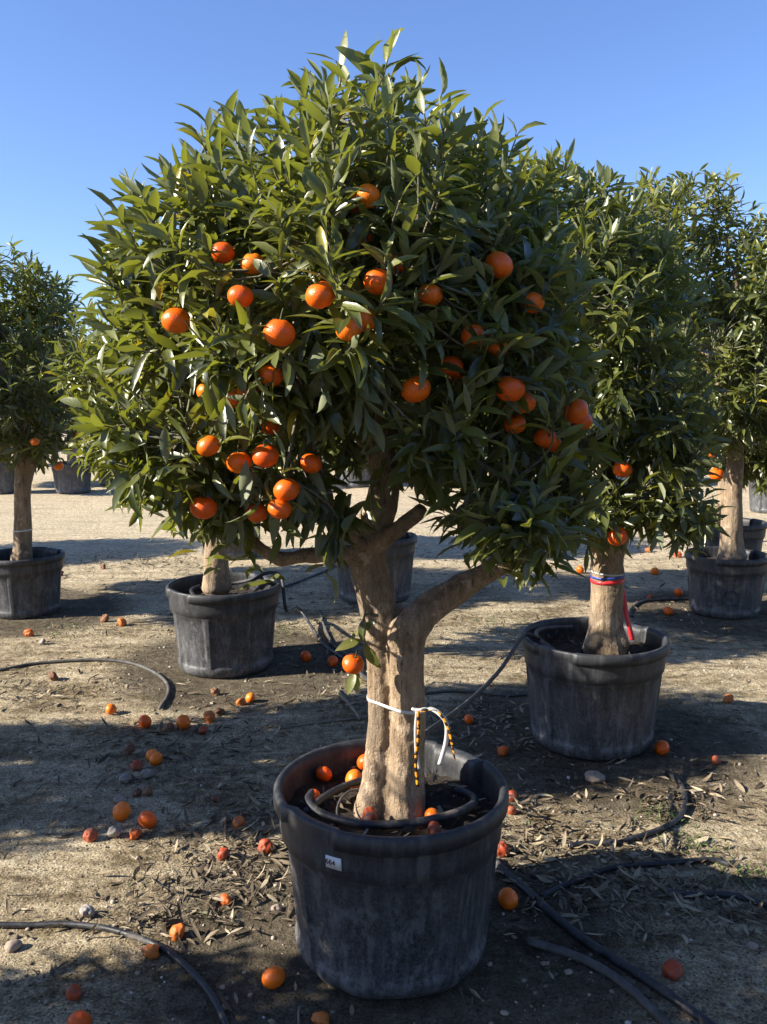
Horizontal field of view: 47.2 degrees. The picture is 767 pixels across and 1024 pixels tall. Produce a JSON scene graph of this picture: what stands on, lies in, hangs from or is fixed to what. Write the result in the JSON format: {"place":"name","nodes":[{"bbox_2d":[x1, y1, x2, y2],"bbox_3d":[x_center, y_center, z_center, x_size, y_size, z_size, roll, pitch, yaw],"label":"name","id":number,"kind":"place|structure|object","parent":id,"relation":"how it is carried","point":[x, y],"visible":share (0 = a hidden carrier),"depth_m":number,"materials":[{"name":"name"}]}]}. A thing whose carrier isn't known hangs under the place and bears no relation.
{"place":"outdoors","nodes":[
{"label":"outdoors","id":0,"kind":"place"},
{"bbox_2d":[0,433,766,1023],"bbox_3d":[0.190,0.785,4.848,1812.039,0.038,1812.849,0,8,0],"label":"ground","id":1,"kind":"structure","parent":0,"point":[76,527],"depth_m":3.27,"materials":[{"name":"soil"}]},
{"bbox_2d":[0,461,14,494],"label":"plant pot","id":2,"kind":"object","parent":1,"relation":"on","point":[6,482],"visible":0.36,"depth_m":12.29,"materials":[{"name":"black plastic"}]},
{"bbox_2d":[4,939,22,952],"bbox_3d":[-0.967,1.132,2.285,0.043,0.030,0.040,0,8,0],"label":"stone","id":3,"kind":"object","parent":1,"relation":"on","point":[12,946],"visible":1,"depth_m":2.28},
{"bbox_2d":[0,547,64,619],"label":"plant pot","id":4,"kind":"object","parent":1,"relation":"on","point":[30,588],"visible":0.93,"depth_m":5.60,"materials":[{"name":"black plastic"}]},
{"bbox_2d":[0,235,88,560],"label":"mandarin tree","id":5,"kind":"object","parent":4,"relation":"in","point":[32,323],"visible":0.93,"depth_m":5.47,"materials":[{"name":"green plant"}]},
{"bbox_2d":[50,461,90,493],"bbox_3d":[-4.436,-0.493,12.512,0.581,0.436,0.575,0,8,0],"label":"plant pot","id":6,"kind":"object","parent":1,"relation":"on","point":[67,480],"visible":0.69,"depth_m":12.31,"materials":[{"name":"black plastic"}]},
{"bbox_2d":[17,335,104,463],"bbox_3d":[-4.433,-1.564,12.385,1.374,1.968,1.484,5,9,32],"label":"mandarin tree","id":7,"kind":"object","parent":6,"relation":"in","point":[71,460],"visible":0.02,"depth_m":12.22,"materials":[{"name":"green plant"}]},
{"bbox_2d":[66,983,81,1000],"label":"fallen mandarin","id":8,"kind":"object","parent":1,"relation":"on","point":[73,991],"visible":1,"depth_m":2.09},
{"bbox_2d":[67,1010,90,1023],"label":"fallen mandarin","id":9,"kind":"object","parent":1,"relation":"on","point":[80,1017],"visible":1,"depth_m":1.99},
{"bbox_2d":[0,658,169,709],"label":"irrigation hose","id":10,"kind":"object","parent":1,"relation":"on","point":[165,681],"visible":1,"depth_m":4.62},
{"bbox_2d":[79,904,94,917],"bbox_3d":[-0.820,1.106,2.428,0.044,0.041,0.033,9,55,29],"label":"stone","id":11,"kind":"object","parent":1,"relation":"on","point":[86,910],"visible":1,"depth_m":2.42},
{"bbox_2d":[83,827,97,842],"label":"fallen mandarin","id":12,"kind":"object","parent":1,"relation":"on","point":[90,834],"visible":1,"depth_m":2.82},
{"bbox_2d":[107,825,120,837],"bbox_3d":[-0.876,1.042,2.857,0.045,0.036,0.048,-26,-37,12],"label":"stone","id":13,"kind":"object","parent":1,"relation":"on","point":[113,831],"visible":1,"depth_m":2.84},
{"bbox_2d":[0,921,228,1023],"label":"irrigation hose","id":14,"kind":"object","parent":1,"relation":"on","point":[192,972],"visible":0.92,"depth_m":2.31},
{"bbox_2d":[112,801,130,820],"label":"fallen mandarin","id":15,"kind":"object","parent":1,"relation":"on","point":[121,811],"visible":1,"depth_m":2.95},
{"bbox_2d":[124,743,134,755],"bbox_3d":[-1.015,0.948,3.500,0.048,0.041,0.055,-22,33,20],"label":"stone","id":16,"kind":"object","parent":1,"relation":"on","point":[129,748],"visible":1,"depth_m":3.49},
{"bbox_2d":[129,829,141,839],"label":"fallen mandarin","id":17,"kind":"object","parent":1,"relation":"on","point":[135,834],"visible":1,"depth_m":2.83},
{"bbox_2d":[138,715,151,727],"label":"fallen mandarin","id":18,"kind":"object","parent":1,"relation":"on","point":[144,721],"visible":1,"depth_m":3.79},
{"bbox_2d":[138,810,156,828],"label":"fallen mandarin","id":19,"kind":"object","parent":1,"relation":"on","point":[147,819],"visible":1,"depth_m":2.89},
{"bbox_2d":[141,943,159,959],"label":"fallen mandarin","id":20,"kind":"object","parent":1,"relation":"on","point":[150,951],"visible":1,"depth_m":2.24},
{"bbox_2d":[149,752,162,765],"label":"fallen mandarin","id":21,"kind":"object","parent":1,"relation":"on","point":[155,758],"visible":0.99,"depth_m":3.38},
{"bbox_2d":[169,923,184,940],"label":"fallen mandarin","id":22,"kind":"object","parent":1,"relation":"on","point":[176,931],"visible":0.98,"depth_m":2.32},
{"bbox_2d":[176,715,190,729],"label":"fallen mandarin","id":23,"kind":"object","parent":1,"relation":"on","point":[183,722],"visible":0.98,"depth_m":3.77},
{"bbox_2d":[203,710,214,722],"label":"fallen mandarin","id":24,"kind":"object","parent":1,"relation":"on","point":[209,716],"visible":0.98,"depth_m":3.87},
{"bbox_2d":[166,572,280,678],"bbox_3d":[-0.839,0.596,4.648,0.599,0.449,0.593,0,8,0],"label":"plant pot","id":25,"kind":"object","parent":1,"relation":"on","point":[230,634],"visible":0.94,"depth_m":4.43,"materials":[{"name":"black plastic"}]},
{"bbox_2d":[42,243,322,594],"bbox_3d":[-0.951,-0.529,4.531,1.478,1.963,1.250,0,8,0],"label":"mandarin tree","id":26,"kind":"object","parent":25,"relation":"in","point":[216,582],"visible":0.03,"depth_m":4.30,"materials":[{"name":"green plant"}]},
{"bbox_2d":[209,576,263,594],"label":"irrigation hose","id":27,"kind":"object","parent":25,"relation":"in","point":[258,587],"visible":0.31,"depth_m":4.77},
{"bbox_2d":[251,571,366,680],"bbox_3d":[-0.486,0.546,4.770,0.468,0.498,1.294,-3,8,-21],"label":"irrigation hose","id":28,"kind":"object","parent":25,"relation":"hanging from","point":[323,643],"visible":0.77,"depth_m":4.70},
{"bbox_2d":[217,847,229,860],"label":"fallen mandarin","id":29,"kind":"object","parent":1,"relation":"on","point":[223,853],"visible":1,"depth_m":2.71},
{"bbox_2d":[220,894,231,905],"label":"fallen mandarin","id":30,"kind":"object","parent":1,"relation":"on","point":[226,899],"visible":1,"depth_m":2.47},
{"bbox_2d":[200,520,260,559],"bbox_3d":[-1.343,0.159,7.690,0.599,0.449,0.593,0,8,0],"label":"plant pot","id":31,"kind":"object","parent":1,"relation":"on","point":[235,554],"visible":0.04,"depth_m":7.50,"materials":[{"name":"black plastic"}]},
{"bbox_2d":[232,815,244,828],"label":"fallen mandarin","id":32,"kind":"object","parent":1,"relation":"on","point":[239,821],"visible":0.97,"depth_m":2.89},
{"bbox_2d":[258,838,272,853],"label":"fallen mandarin","id":33,"kind":"object","parent":1,"relation":"on","point":[265,844],"visible":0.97,"depth_m":2.74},
{"bbox_2d":[262,965,284,988],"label":"fallen mandarin","id":34,"kind":"object","parent":1,"relation":"on","point":[273,977],"visible":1,"depth_m":2.11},
{"bbox_2d":[281,565,336,588],"bbox_3d":[-0.486,0.477,7.027,0.072,0.030,1.584,4,9,26],"label":"irrigation hose","id":35,"kind":"object","parent":1,"relation":"on","point":[306,578],"visible":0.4,"depth_m":6.74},
{"bbox_2d":[311,1011,328,1023],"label":"fallen mandarin","id":36,"kind":"object","parent":1,"relation":"on","point":[321,1017],"visible":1,"depth_m":2.00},
{"bbox_2d":[281,717,367,728],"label":"irrigation hose","id":37,"kind":"object","parent":1,"relation":"on","point":[326,721],"visible":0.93,"depth_m":3.83,"materials":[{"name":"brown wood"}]},
{"bbox_2d":[319,610,366,675],"bbox_3d":[-0.258,0.749,5.028,0.084,0.032,1.568,-2,8,-14],"label":"irrigation hose","id":38,"kind":"object","parent":1,"relation":"on","point":[329,637],"visible":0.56,"depth_m":5.14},
{"bbox_2d":[336,688,360,719],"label":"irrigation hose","id":39,"kind":"object","parent":1,"relation":"on","point":[345,699],"visible":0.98,"depth_m":4.03,"materials":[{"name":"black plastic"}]},
{"bbox_2d":[341,462,369,487],"bbox_3d":[-0.401,-0.615,13.342,0.593,0.449,0.599,-4,9,-24],"label":"plant pot","id":40,"kind":"object","parent":1,"relation":"on","point":[365,476],"visible":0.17,"depth_m":13.13,"materials":[{"name":"black plastic"}]},
{"bbox_2d":[336,532,417,603],"bbox_3d":[-0.063,0.382,6.116,0.599,0.449,0.593,0,8,0],"label":"plant pot","id":41,"kind":"object","parent":1,"relation":"on","point":[399,555],"visible":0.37,"depth_m":5.95,"materials":[{"name":"black plastic"}]},
{"bbox_2d":[321,351,421,478],"bbox_3d":[-0.081,-0.595,5.980,1.494,1.794,1.185,0,8,0],"label":"mandarin tree","id":42,"kind":"object","parent":41,"relation":"in","point":[363,461],"visible":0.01,"depth_m":5.66,"materials":[{"name":"green plant"}]},
{"bbox_2d":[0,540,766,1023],"bbox_3d":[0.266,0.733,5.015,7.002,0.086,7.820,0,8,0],"label":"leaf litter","id":43,"kind":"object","parent":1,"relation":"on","point":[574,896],"visible":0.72,"depth_m":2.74,"materials":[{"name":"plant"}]},
{"bbox_2d":[273,738,508,999],"bbox_3d":[0.019,0.911,2.275,0.599,0.449,0.593,0,8,0],"label":"plant pot","id":44,"kind":"object","parent":1,"relation":"on","point":[386,914],"visible":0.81,"depth_m":2.06,"materials":[{"name":"black plastic"}]},
{"bbox_2d":[315,766,331,781],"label":"fallen mandarin","id":45,"kind":"object","parent":44,"relation":"in","point":[323,773],"visible":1,"depth_m":2.40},
{"bbox_2d":[303,777,361,814],"bbox_3d":[-0.104,0.730,2.296,0.037,0.030,0.290,8,11,44],"label":"irrigation hose","id":46,"kind":"object","parent":44,"relation":"in","point":[326,795],"visible":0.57,"depth_m":2.27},
{"bbox_2d":[60,28,626,827],"bbox_3d":[-0.059,-0.060,2.102,1.278,1.966,1.230,0,8,0],"label":"mandarin tree","id":47,"kind":"object","parent":44,"relation":"in","point":[452,210],"visible":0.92,"depth_m":1.77,"materials":[{"name":"green plant"}]},
{"bbox_2d":[161,298,189,333],"bbox_3d":[-0.402,-0.381,1.701,0.058,0.067,0.057,0,0,31],"label":"mandarin","id":48,"kind":"object","parent":47,"relation":"attached to","point":[172,320],"visible":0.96,"depth_m":1.68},
{"bbox_2d":[190,488,216,518],"bbox_3d":[-0.369,-0.018,1.796,0.055,0.065,0.055,8,17,3],"label":"mandarin","id":49,"kind":"object","parent":47,"relation":"attached to","point":[204,507],"visible":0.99,"depth_m":1.78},
{"bbox_2d":[197,431,219,456],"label":"mandarin","id":50,"kind":"object","parent":47,"relation":"attached to","point":[207,446],"visible":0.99,"depth_m":1.72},
{"bbox_2d":[210,234,234,263],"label":"mandarin","id":51,"kind":"object","parent":47,"relation":"attached to","point":[223,257],"visible":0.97,"depth_m":1.67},
{"bbox_2d":[226,443,251,473],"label":"mandarin","id":52,"kind":"object","parent":47,"relation":"attached to","point":[235,462],"visible":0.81,"depth_m":1.76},
{"bbox_2d":[227,277,252,307],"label":"mandarin","id":53,"kind":"object","parent":47,"relation":"attached to","point":[241,294],"visible":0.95,"depth_m":1.58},
{"bbox_2d":[240,245,264,273],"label":"mandarin","id":54,"kind":"object","parent":47,"relation":"attached to","point":[247,264],"visible":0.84,"depth_m":1.67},
{"bbox_2d":[246,501,267,522],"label":"mandarin","id":55,"kind":"object","parent":47,"relation":"attached to","point":[260,514],"visible":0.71,"depth_m":1.85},
{"bbox_2d":[252,437,278,467],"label":"mandarin","id":56,"kind":"object","parent":47,"relation":"attached to","point":[264,455],"visible":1,"depth_m":1.72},
{"bbox_2d":[261,417,278,434],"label":"mandarin","id":57,"kind":"object","parent":47,"relation":"attached to","point":[270,427],"visible":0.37,"depth_m":1.84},
{"bbox_2d":[259,365,282,386],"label":"mandarin","id":58,"kind":"object","parent":47,"relation":"attached to","point":[266,372],"visible":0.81,"depth_m":1.61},
{"bbox_2d":[263,308,294,346],"bbox_3d":[-0.184,-0.329,1.561,0.058,0.067,0.057,13,14,25],"label":"mandarin","id":59,"kind":"object","parent":47,"relation":"attached to","point":[280,332],"visible":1,"depth_m":1.54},
{"bbox_2d":[267,499,291,518],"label":"mandarin","id":60,"kind":"object","parent":47,"relation":"attached to","point":[279,509],"visible":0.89,"depth_m":1.75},
{"bbox_2d":[273,470,299,500],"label":"mandarin","id":61,"kind":"object","parent":47,"relation":"attached to","point":[286,489],"visible":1,"depth_m":1.74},
{"bbox_2d":[300,448,321,472],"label":"mandarin","id":62,"kind":"object","parent":47,"relation":"attached to","point":[310,463],"visible":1,"depth_m":1.79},
{"bbox_2d":[305,274,334,308],"bbox_3d":[-0.115,-0.391,1.544,0.054,0.064,0.054,-26,15,-18],"label":"mandarin","id":63,"kind":"object","parent":47,"relation":"attached to","point":[320,295],"visible":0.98,"depth_m":1.53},
{"bbox_2d":[336,309,361,340],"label":"mandarin","id":64,"kind":"object","parent":47,"relation":"attached to","point":[351,329],"visible":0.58,"depth_m":1.54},
{"bbox_2d":[342,651,363,673],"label":"mandarin","id":65,"kind":"object","parent":47,"relation":"attached to","point":[352,663],"visible":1,"depth_m":2.07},
{"bbox_2d":[359,302,375,331],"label":"mandarin","id":66,"kind":"object","parent":47,"relation":"attached to","point":[366,319],"visible":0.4,"depth_m":1.57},
{"bbox_2d":[356,180,380,207],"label":"mandarin","id":67,"kind":"object","parent":47,"relation":"attached to","point":[370,197],"visible":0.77,"depth_m":1.61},
{"bbox_2d":[363,261,392,294],"bbox_3d":[-0.010,-0.423,1.576,0.053,0.062,0.053,-3,-7,7],"label":"mandarin","id":68,"kind":"object","parent":47,"relation":"attached to","point":[375,279],"visible":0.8,"depth_m":1.55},
{"bbox_2d":[367,694,455,786],"bbox_3d":[0.056,0.558,2.176,0.131,0.196,0.245,-5,9,-30],"label":"trunk tie","id":69,"kind":"object","parent":47,"relation":"attached to","point":[416,712],"visible":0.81,"depth_m":2.11,"materials":[{"name":"white plastic"}]},
{"bbox_2d":[401,367,430,402],"bbox_3d":[0.059,-0.247,1.693,0.059,0.070,0.059,-19,12,19],"label":"mandarin","id":70,"kind":"object","parent":47,"relation":"attached to","point":[411,392],"visible":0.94,"depth_m":1.68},
{"bbox_2d":[417,276,442,306],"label":"mandarin","id":71,"kind":"object","parent":47,"relation":"attached to","point":[433,295],"visible":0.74,"depth_m":1.62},
{"bbox_2d":[439,348,462,377],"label":"mandarin","id":72,"kind":"object","parent":47,"relation":"attached to","point":[454,360],"visible":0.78,"depth_m":1.74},
{"bbox_2d":[461,324,484,344],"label":"mandarin","id":73,"kind":"object","parent":47,"relation":"attached to","point":[466,335],"visible":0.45,"depth_m":1.70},
{"bbox_2d":[487,343,507,357],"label":"mandarin","id":74,"kind":"object","parent":47,"relation":"attached to","point":[494,348],"visible":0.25,"depth_m":1.76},
{"bbox_2d":[485,245,512,278],"bbox_3d":[0.224,-0.486,1.702,0.055,0.064,0.057,3,8,20],"label":"mandarin","id":75,"kind":"object","parent":47,"relation":"attached to","point":[500,263],"visible":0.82,"depth_m":1.68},
{"bbox_2d":[495,365,525,400],"bbox_3d":[0.256,-0.261,1.773,0.062,0.073,0.062,6,7,26],"label":"mandarin","id":76,"kind":"object","parent":47,"relation":"attached to","point":[512,389],"visible":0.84,"depth_m":1.75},
{"bbox_2d":[504,411,525,433],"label":"mandarin","id":77,"kind":"object","parent":47,"relation":"attached to","point":[518,420],"visible":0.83,"depth_m":1.89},
{"bbox_2d":[514,391,535,412],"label":"mandarin","id":78,"kind":"object","parent":47,"relation":"attached to","point":[530,400],"visible":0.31,"depth_m":1.84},
{"bbox_2d":[521,288,544,312],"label":"mandarin","id":79,"kind":"object","parent":47,"relation":"attached to","point":[536,298],"visible":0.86,"depth_m":1.76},
{"bbox_2d":[534,423,556,447],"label":"mandarin","id":80,"kind":"object","parent":47,"relation":"attached to","point":[542,438],"visible":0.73,"depth_m":1.91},
{"bbox_2d":[563,399,588,422],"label":"mandarin","id":81,"kind":"object","parent":47,"relation":"attached to","point":[577,411],"visible":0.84,"depth_m":1.91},
{"bbox_2d":[571,413,592,429],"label":"mandarin","id":82,"kind":"object","parent":47,"relation":"attached to","point":[588,420],"visible":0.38,"depth_m":1.97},
{"bbox_2d":[345,769,361,788],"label":"fallen mandarin","id":83,"kind":"object","parent":44,"relation":"in","point":[353,774],"visible":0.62,"depth_m":2.36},
{"bbox_2d":[361,807,376,819],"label":"fallen mandarin","id":84,"kind":"object","parent":44,"relation":"in","point":[369,813],"visible":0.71,"depth_m":2.15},
{"bbox_2d":[304,786,478,828],"bbox_3d":[0.024,0.741,2.202,0.443,0.033,0.188,-1,8,-6],"label":"irrigation hose","id":85,"kind":"object","parent":44,"relation":"in","point":[321,813],"visible":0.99,"depth_m":2.14,"materials":[{"name":"plastic"}]},
{"bbox_2d":[300,765,492,835],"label":"leaf litter","id":86,"kind":"object","parent":44,"relation":"in","point":[409,829],"visible":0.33,"depth_m":2.24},
{"bbox_2d":[427,821,441,833],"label":"fallen mandarin","id":87,"kind":"object","parent":44,"relation":"in","point":[433,826],"visible":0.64,"depth_m":2.10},
{"bbox_2d":[34,587,766,909],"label":"weeds","id":88,"kind":"object","parent":1,"relation":"on","point":[708,850],"visible":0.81,"depth_m":2.92,"materials":[{"name":"plant"}]},
{"bbox_2d":[425,690,526,696],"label":"irrigation hose","id":89,"kind":"object","parent":1,"relation":"on","point":[473,691],"visible":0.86,"depth_m":4.17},
{"bbox_2d":[425,632,549,735],"bbox_3d":[0.348,0.591,3.050,0.092,0.070,1.266,4,9,28],"label":"irrigation hose","id":90,"kind":"object","parent":1,"relation":"on","point":[448,716],"visible":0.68,"depth_m":3.02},
{"bbox_2d":[497,841,509,857],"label":"fallen mandarin","id":91,"kind":"object","parent":1,"relation":"on","point":[503,849],"visible":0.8,"depth_m":2.71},
{"bbox_2d":[498,887,517,909],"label":"fallen mandarin","id":92,"kind":"object","parent":1,"relation":"on","point":[507,898],"visible":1,"depth_m":2.43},
{"bbox_2d":[584,770,604,783],"bbox_3d":[0.793,0.996,3.289,0.077,0.053,0.064,0,8,0],"label":"stone","id":93,"kind":"object","parent":1,"relation":"on","point":[593,776],"visible":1,"depth_m":3.27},
{"bbox_2d":[521,617,669,760],"bbox_3d":[0.868,0.728,3.640,0.599,0.449,0.593,0,8,0],"label":"plant pot","id":94,"kind":"object","parent":1,"relation":"on","point":[583,705],"visible":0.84,"depth_m":3.43,"materials":[{"name":"black plastic"}]},
{"bbox_2d":[534,625,572,648],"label":"irrigation hose","id":95,"kind":"object","parent":94,"relation":"in","point":[544,628],"visible":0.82,"depth_m":3.76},
{"bbox_2d":[526,937,672,1023],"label":"irrigation hose","id":96,"kind":"object","parent":1,"relation":"on","point":[653,1010],"visible":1,"depth_m":2.15,"materials":[{"name":"plastic"}]},
{"bbox_2d":[495,858,716,1023],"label":"irrigation hose","id":97,"kind":"object","parent":1,"relation":"on","point":[680,1003],"visible":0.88,"depth_m":2.21,"materials":[{"name":"rubber"}]},
{"bbox_2d":[568,769,687,848],"bbox_3d":[0.906,1.030,2.997,0.204,0.036,0.778,7,10,40],"label":"irrigation hose","id":98,"kind":"object","parent":1,"relation":"on","point":[667,825],"visible":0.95,"depth_m":2.86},
{"bbox_2d":[540,857,730,898],"bbox_3d":[0.742,1.073,2.608,0.640,0.028,0.087,-2,8,-17],"label":"irrigation hose","id":99,"kind":"object","parent":1,"relation":"on","point":[568,883],"visible":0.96,"depth_m":2.64,"materials":[{"name":"rubber"}]},
{"bbox_2d":[628,597,687,617],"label":"irrigation hose","id":100,"kind":"object","parent":1,"relation":"on","point":[649,600],"visible":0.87,"depth_m":6.05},
{"bbox_2d":[654,740,668,754],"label":"fallen mandarin","id":101,"kind":"object","parent":1,"relation":"on","point":[661,747],"visible":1,"depth_m":3.49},
{"bbox_2d":[662,959,682,981],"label":"fallen mandarin","id":102,"kind":"object","parent":1,"relation":"on","point":[672,969],"visible":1,"depth_m":2.13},
{"bbox_2d":[664,887,766,908],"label":"irrigation hose","id":103,"kind":"object","parent":1,"relation":"on","point":[725,894],"visible":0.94,"depth_m":2.48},
{"bbox_2d":[684,546,766,619],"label":"plant pot","id":104,"kind":"object","parent":1,"relation":"on","point":[725,589],"visible":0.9,"depth_m":5.55,"materials":[{"name":"black plastic"}]},
{"bbox_2d":[608,162,766,559],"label":"mandarin tree","id":105,"kind":"object","parent":104,"relation":"in","point":[736,302],"visible":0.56,"depth_m":5.21,"materials":[{"name":"green plant"}]},
{"bbox_2d":[709,466,723,479],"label":"mandarin","id":106,"kind":"object","parent":105,"relation":"attached to","point":[720,472],"visible":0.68,"depth_m":5.39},
{"bbox_2d":[695,516,766,550],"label":"plant pot","id":107,"kind":"object","parent":1,"relation":"on","point":[754,531],"visible":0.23,"depth_m":6.76,"materials":[{"name":"black plastic"}]},
{"bbox_2d":[687,292,766,524],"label":"mandarin tree","id":108,"kind":"object","parent":107,"relation":"in","point":[751,469],"visible":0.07,"depth_m":6.65,"materials":[{"name":"green plant"}]},
{"bbox_2d":[748,477,766,513],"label":"plant pot","id":109,"kind":"object","parent":1,"relation":"on","point":[758,504],"visible":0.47,"depth_m":10.48,"materials":[{"name":"black plastic"}]},
{"bbox_2d":[0,0,766,341],"label":"sky","id":110,"kind":"structure","parent":0,"point":[90,89],"materials":[{"name":"blue"}]},
{"bbox_2d":[464,138,736,654],"bbox_3d":[0.772,-0.381,3.490,1.081,2.017,1.301,0,8,0],"label":"mandarin tree","id":111,"kind":"object","parent":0,"point":[643,373],"visible":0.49,"depth_m":3.12,"materials":[{"name":"green plant"}]},
{"bbox_2d":[589,570,634,639],"bbox_3d":[0.923,0.376,3.591,0.162,0.282,0.147,-2,8,-14],"label":"trunk tie","id":112,"kind":"object","parent":111,"relation":"attached to","point":[628,622],"visible":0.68,"depth_m":3.55,"materials":[{"name":"red plastic"}]},
{"bbox_2d":[607,527,627,545],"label":"mandarin","id":113,"kind":"object","parent":111,"relation":"attached to","point":[612,538],"visible":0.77,"depth_m":3.13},
{"bbox_2d":[613,455,631,476],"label":"mandarin","id":114,"kind":"object","parent":111,"relation":"attached to","point":[620,470],"visible":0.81,"depth_m":3.14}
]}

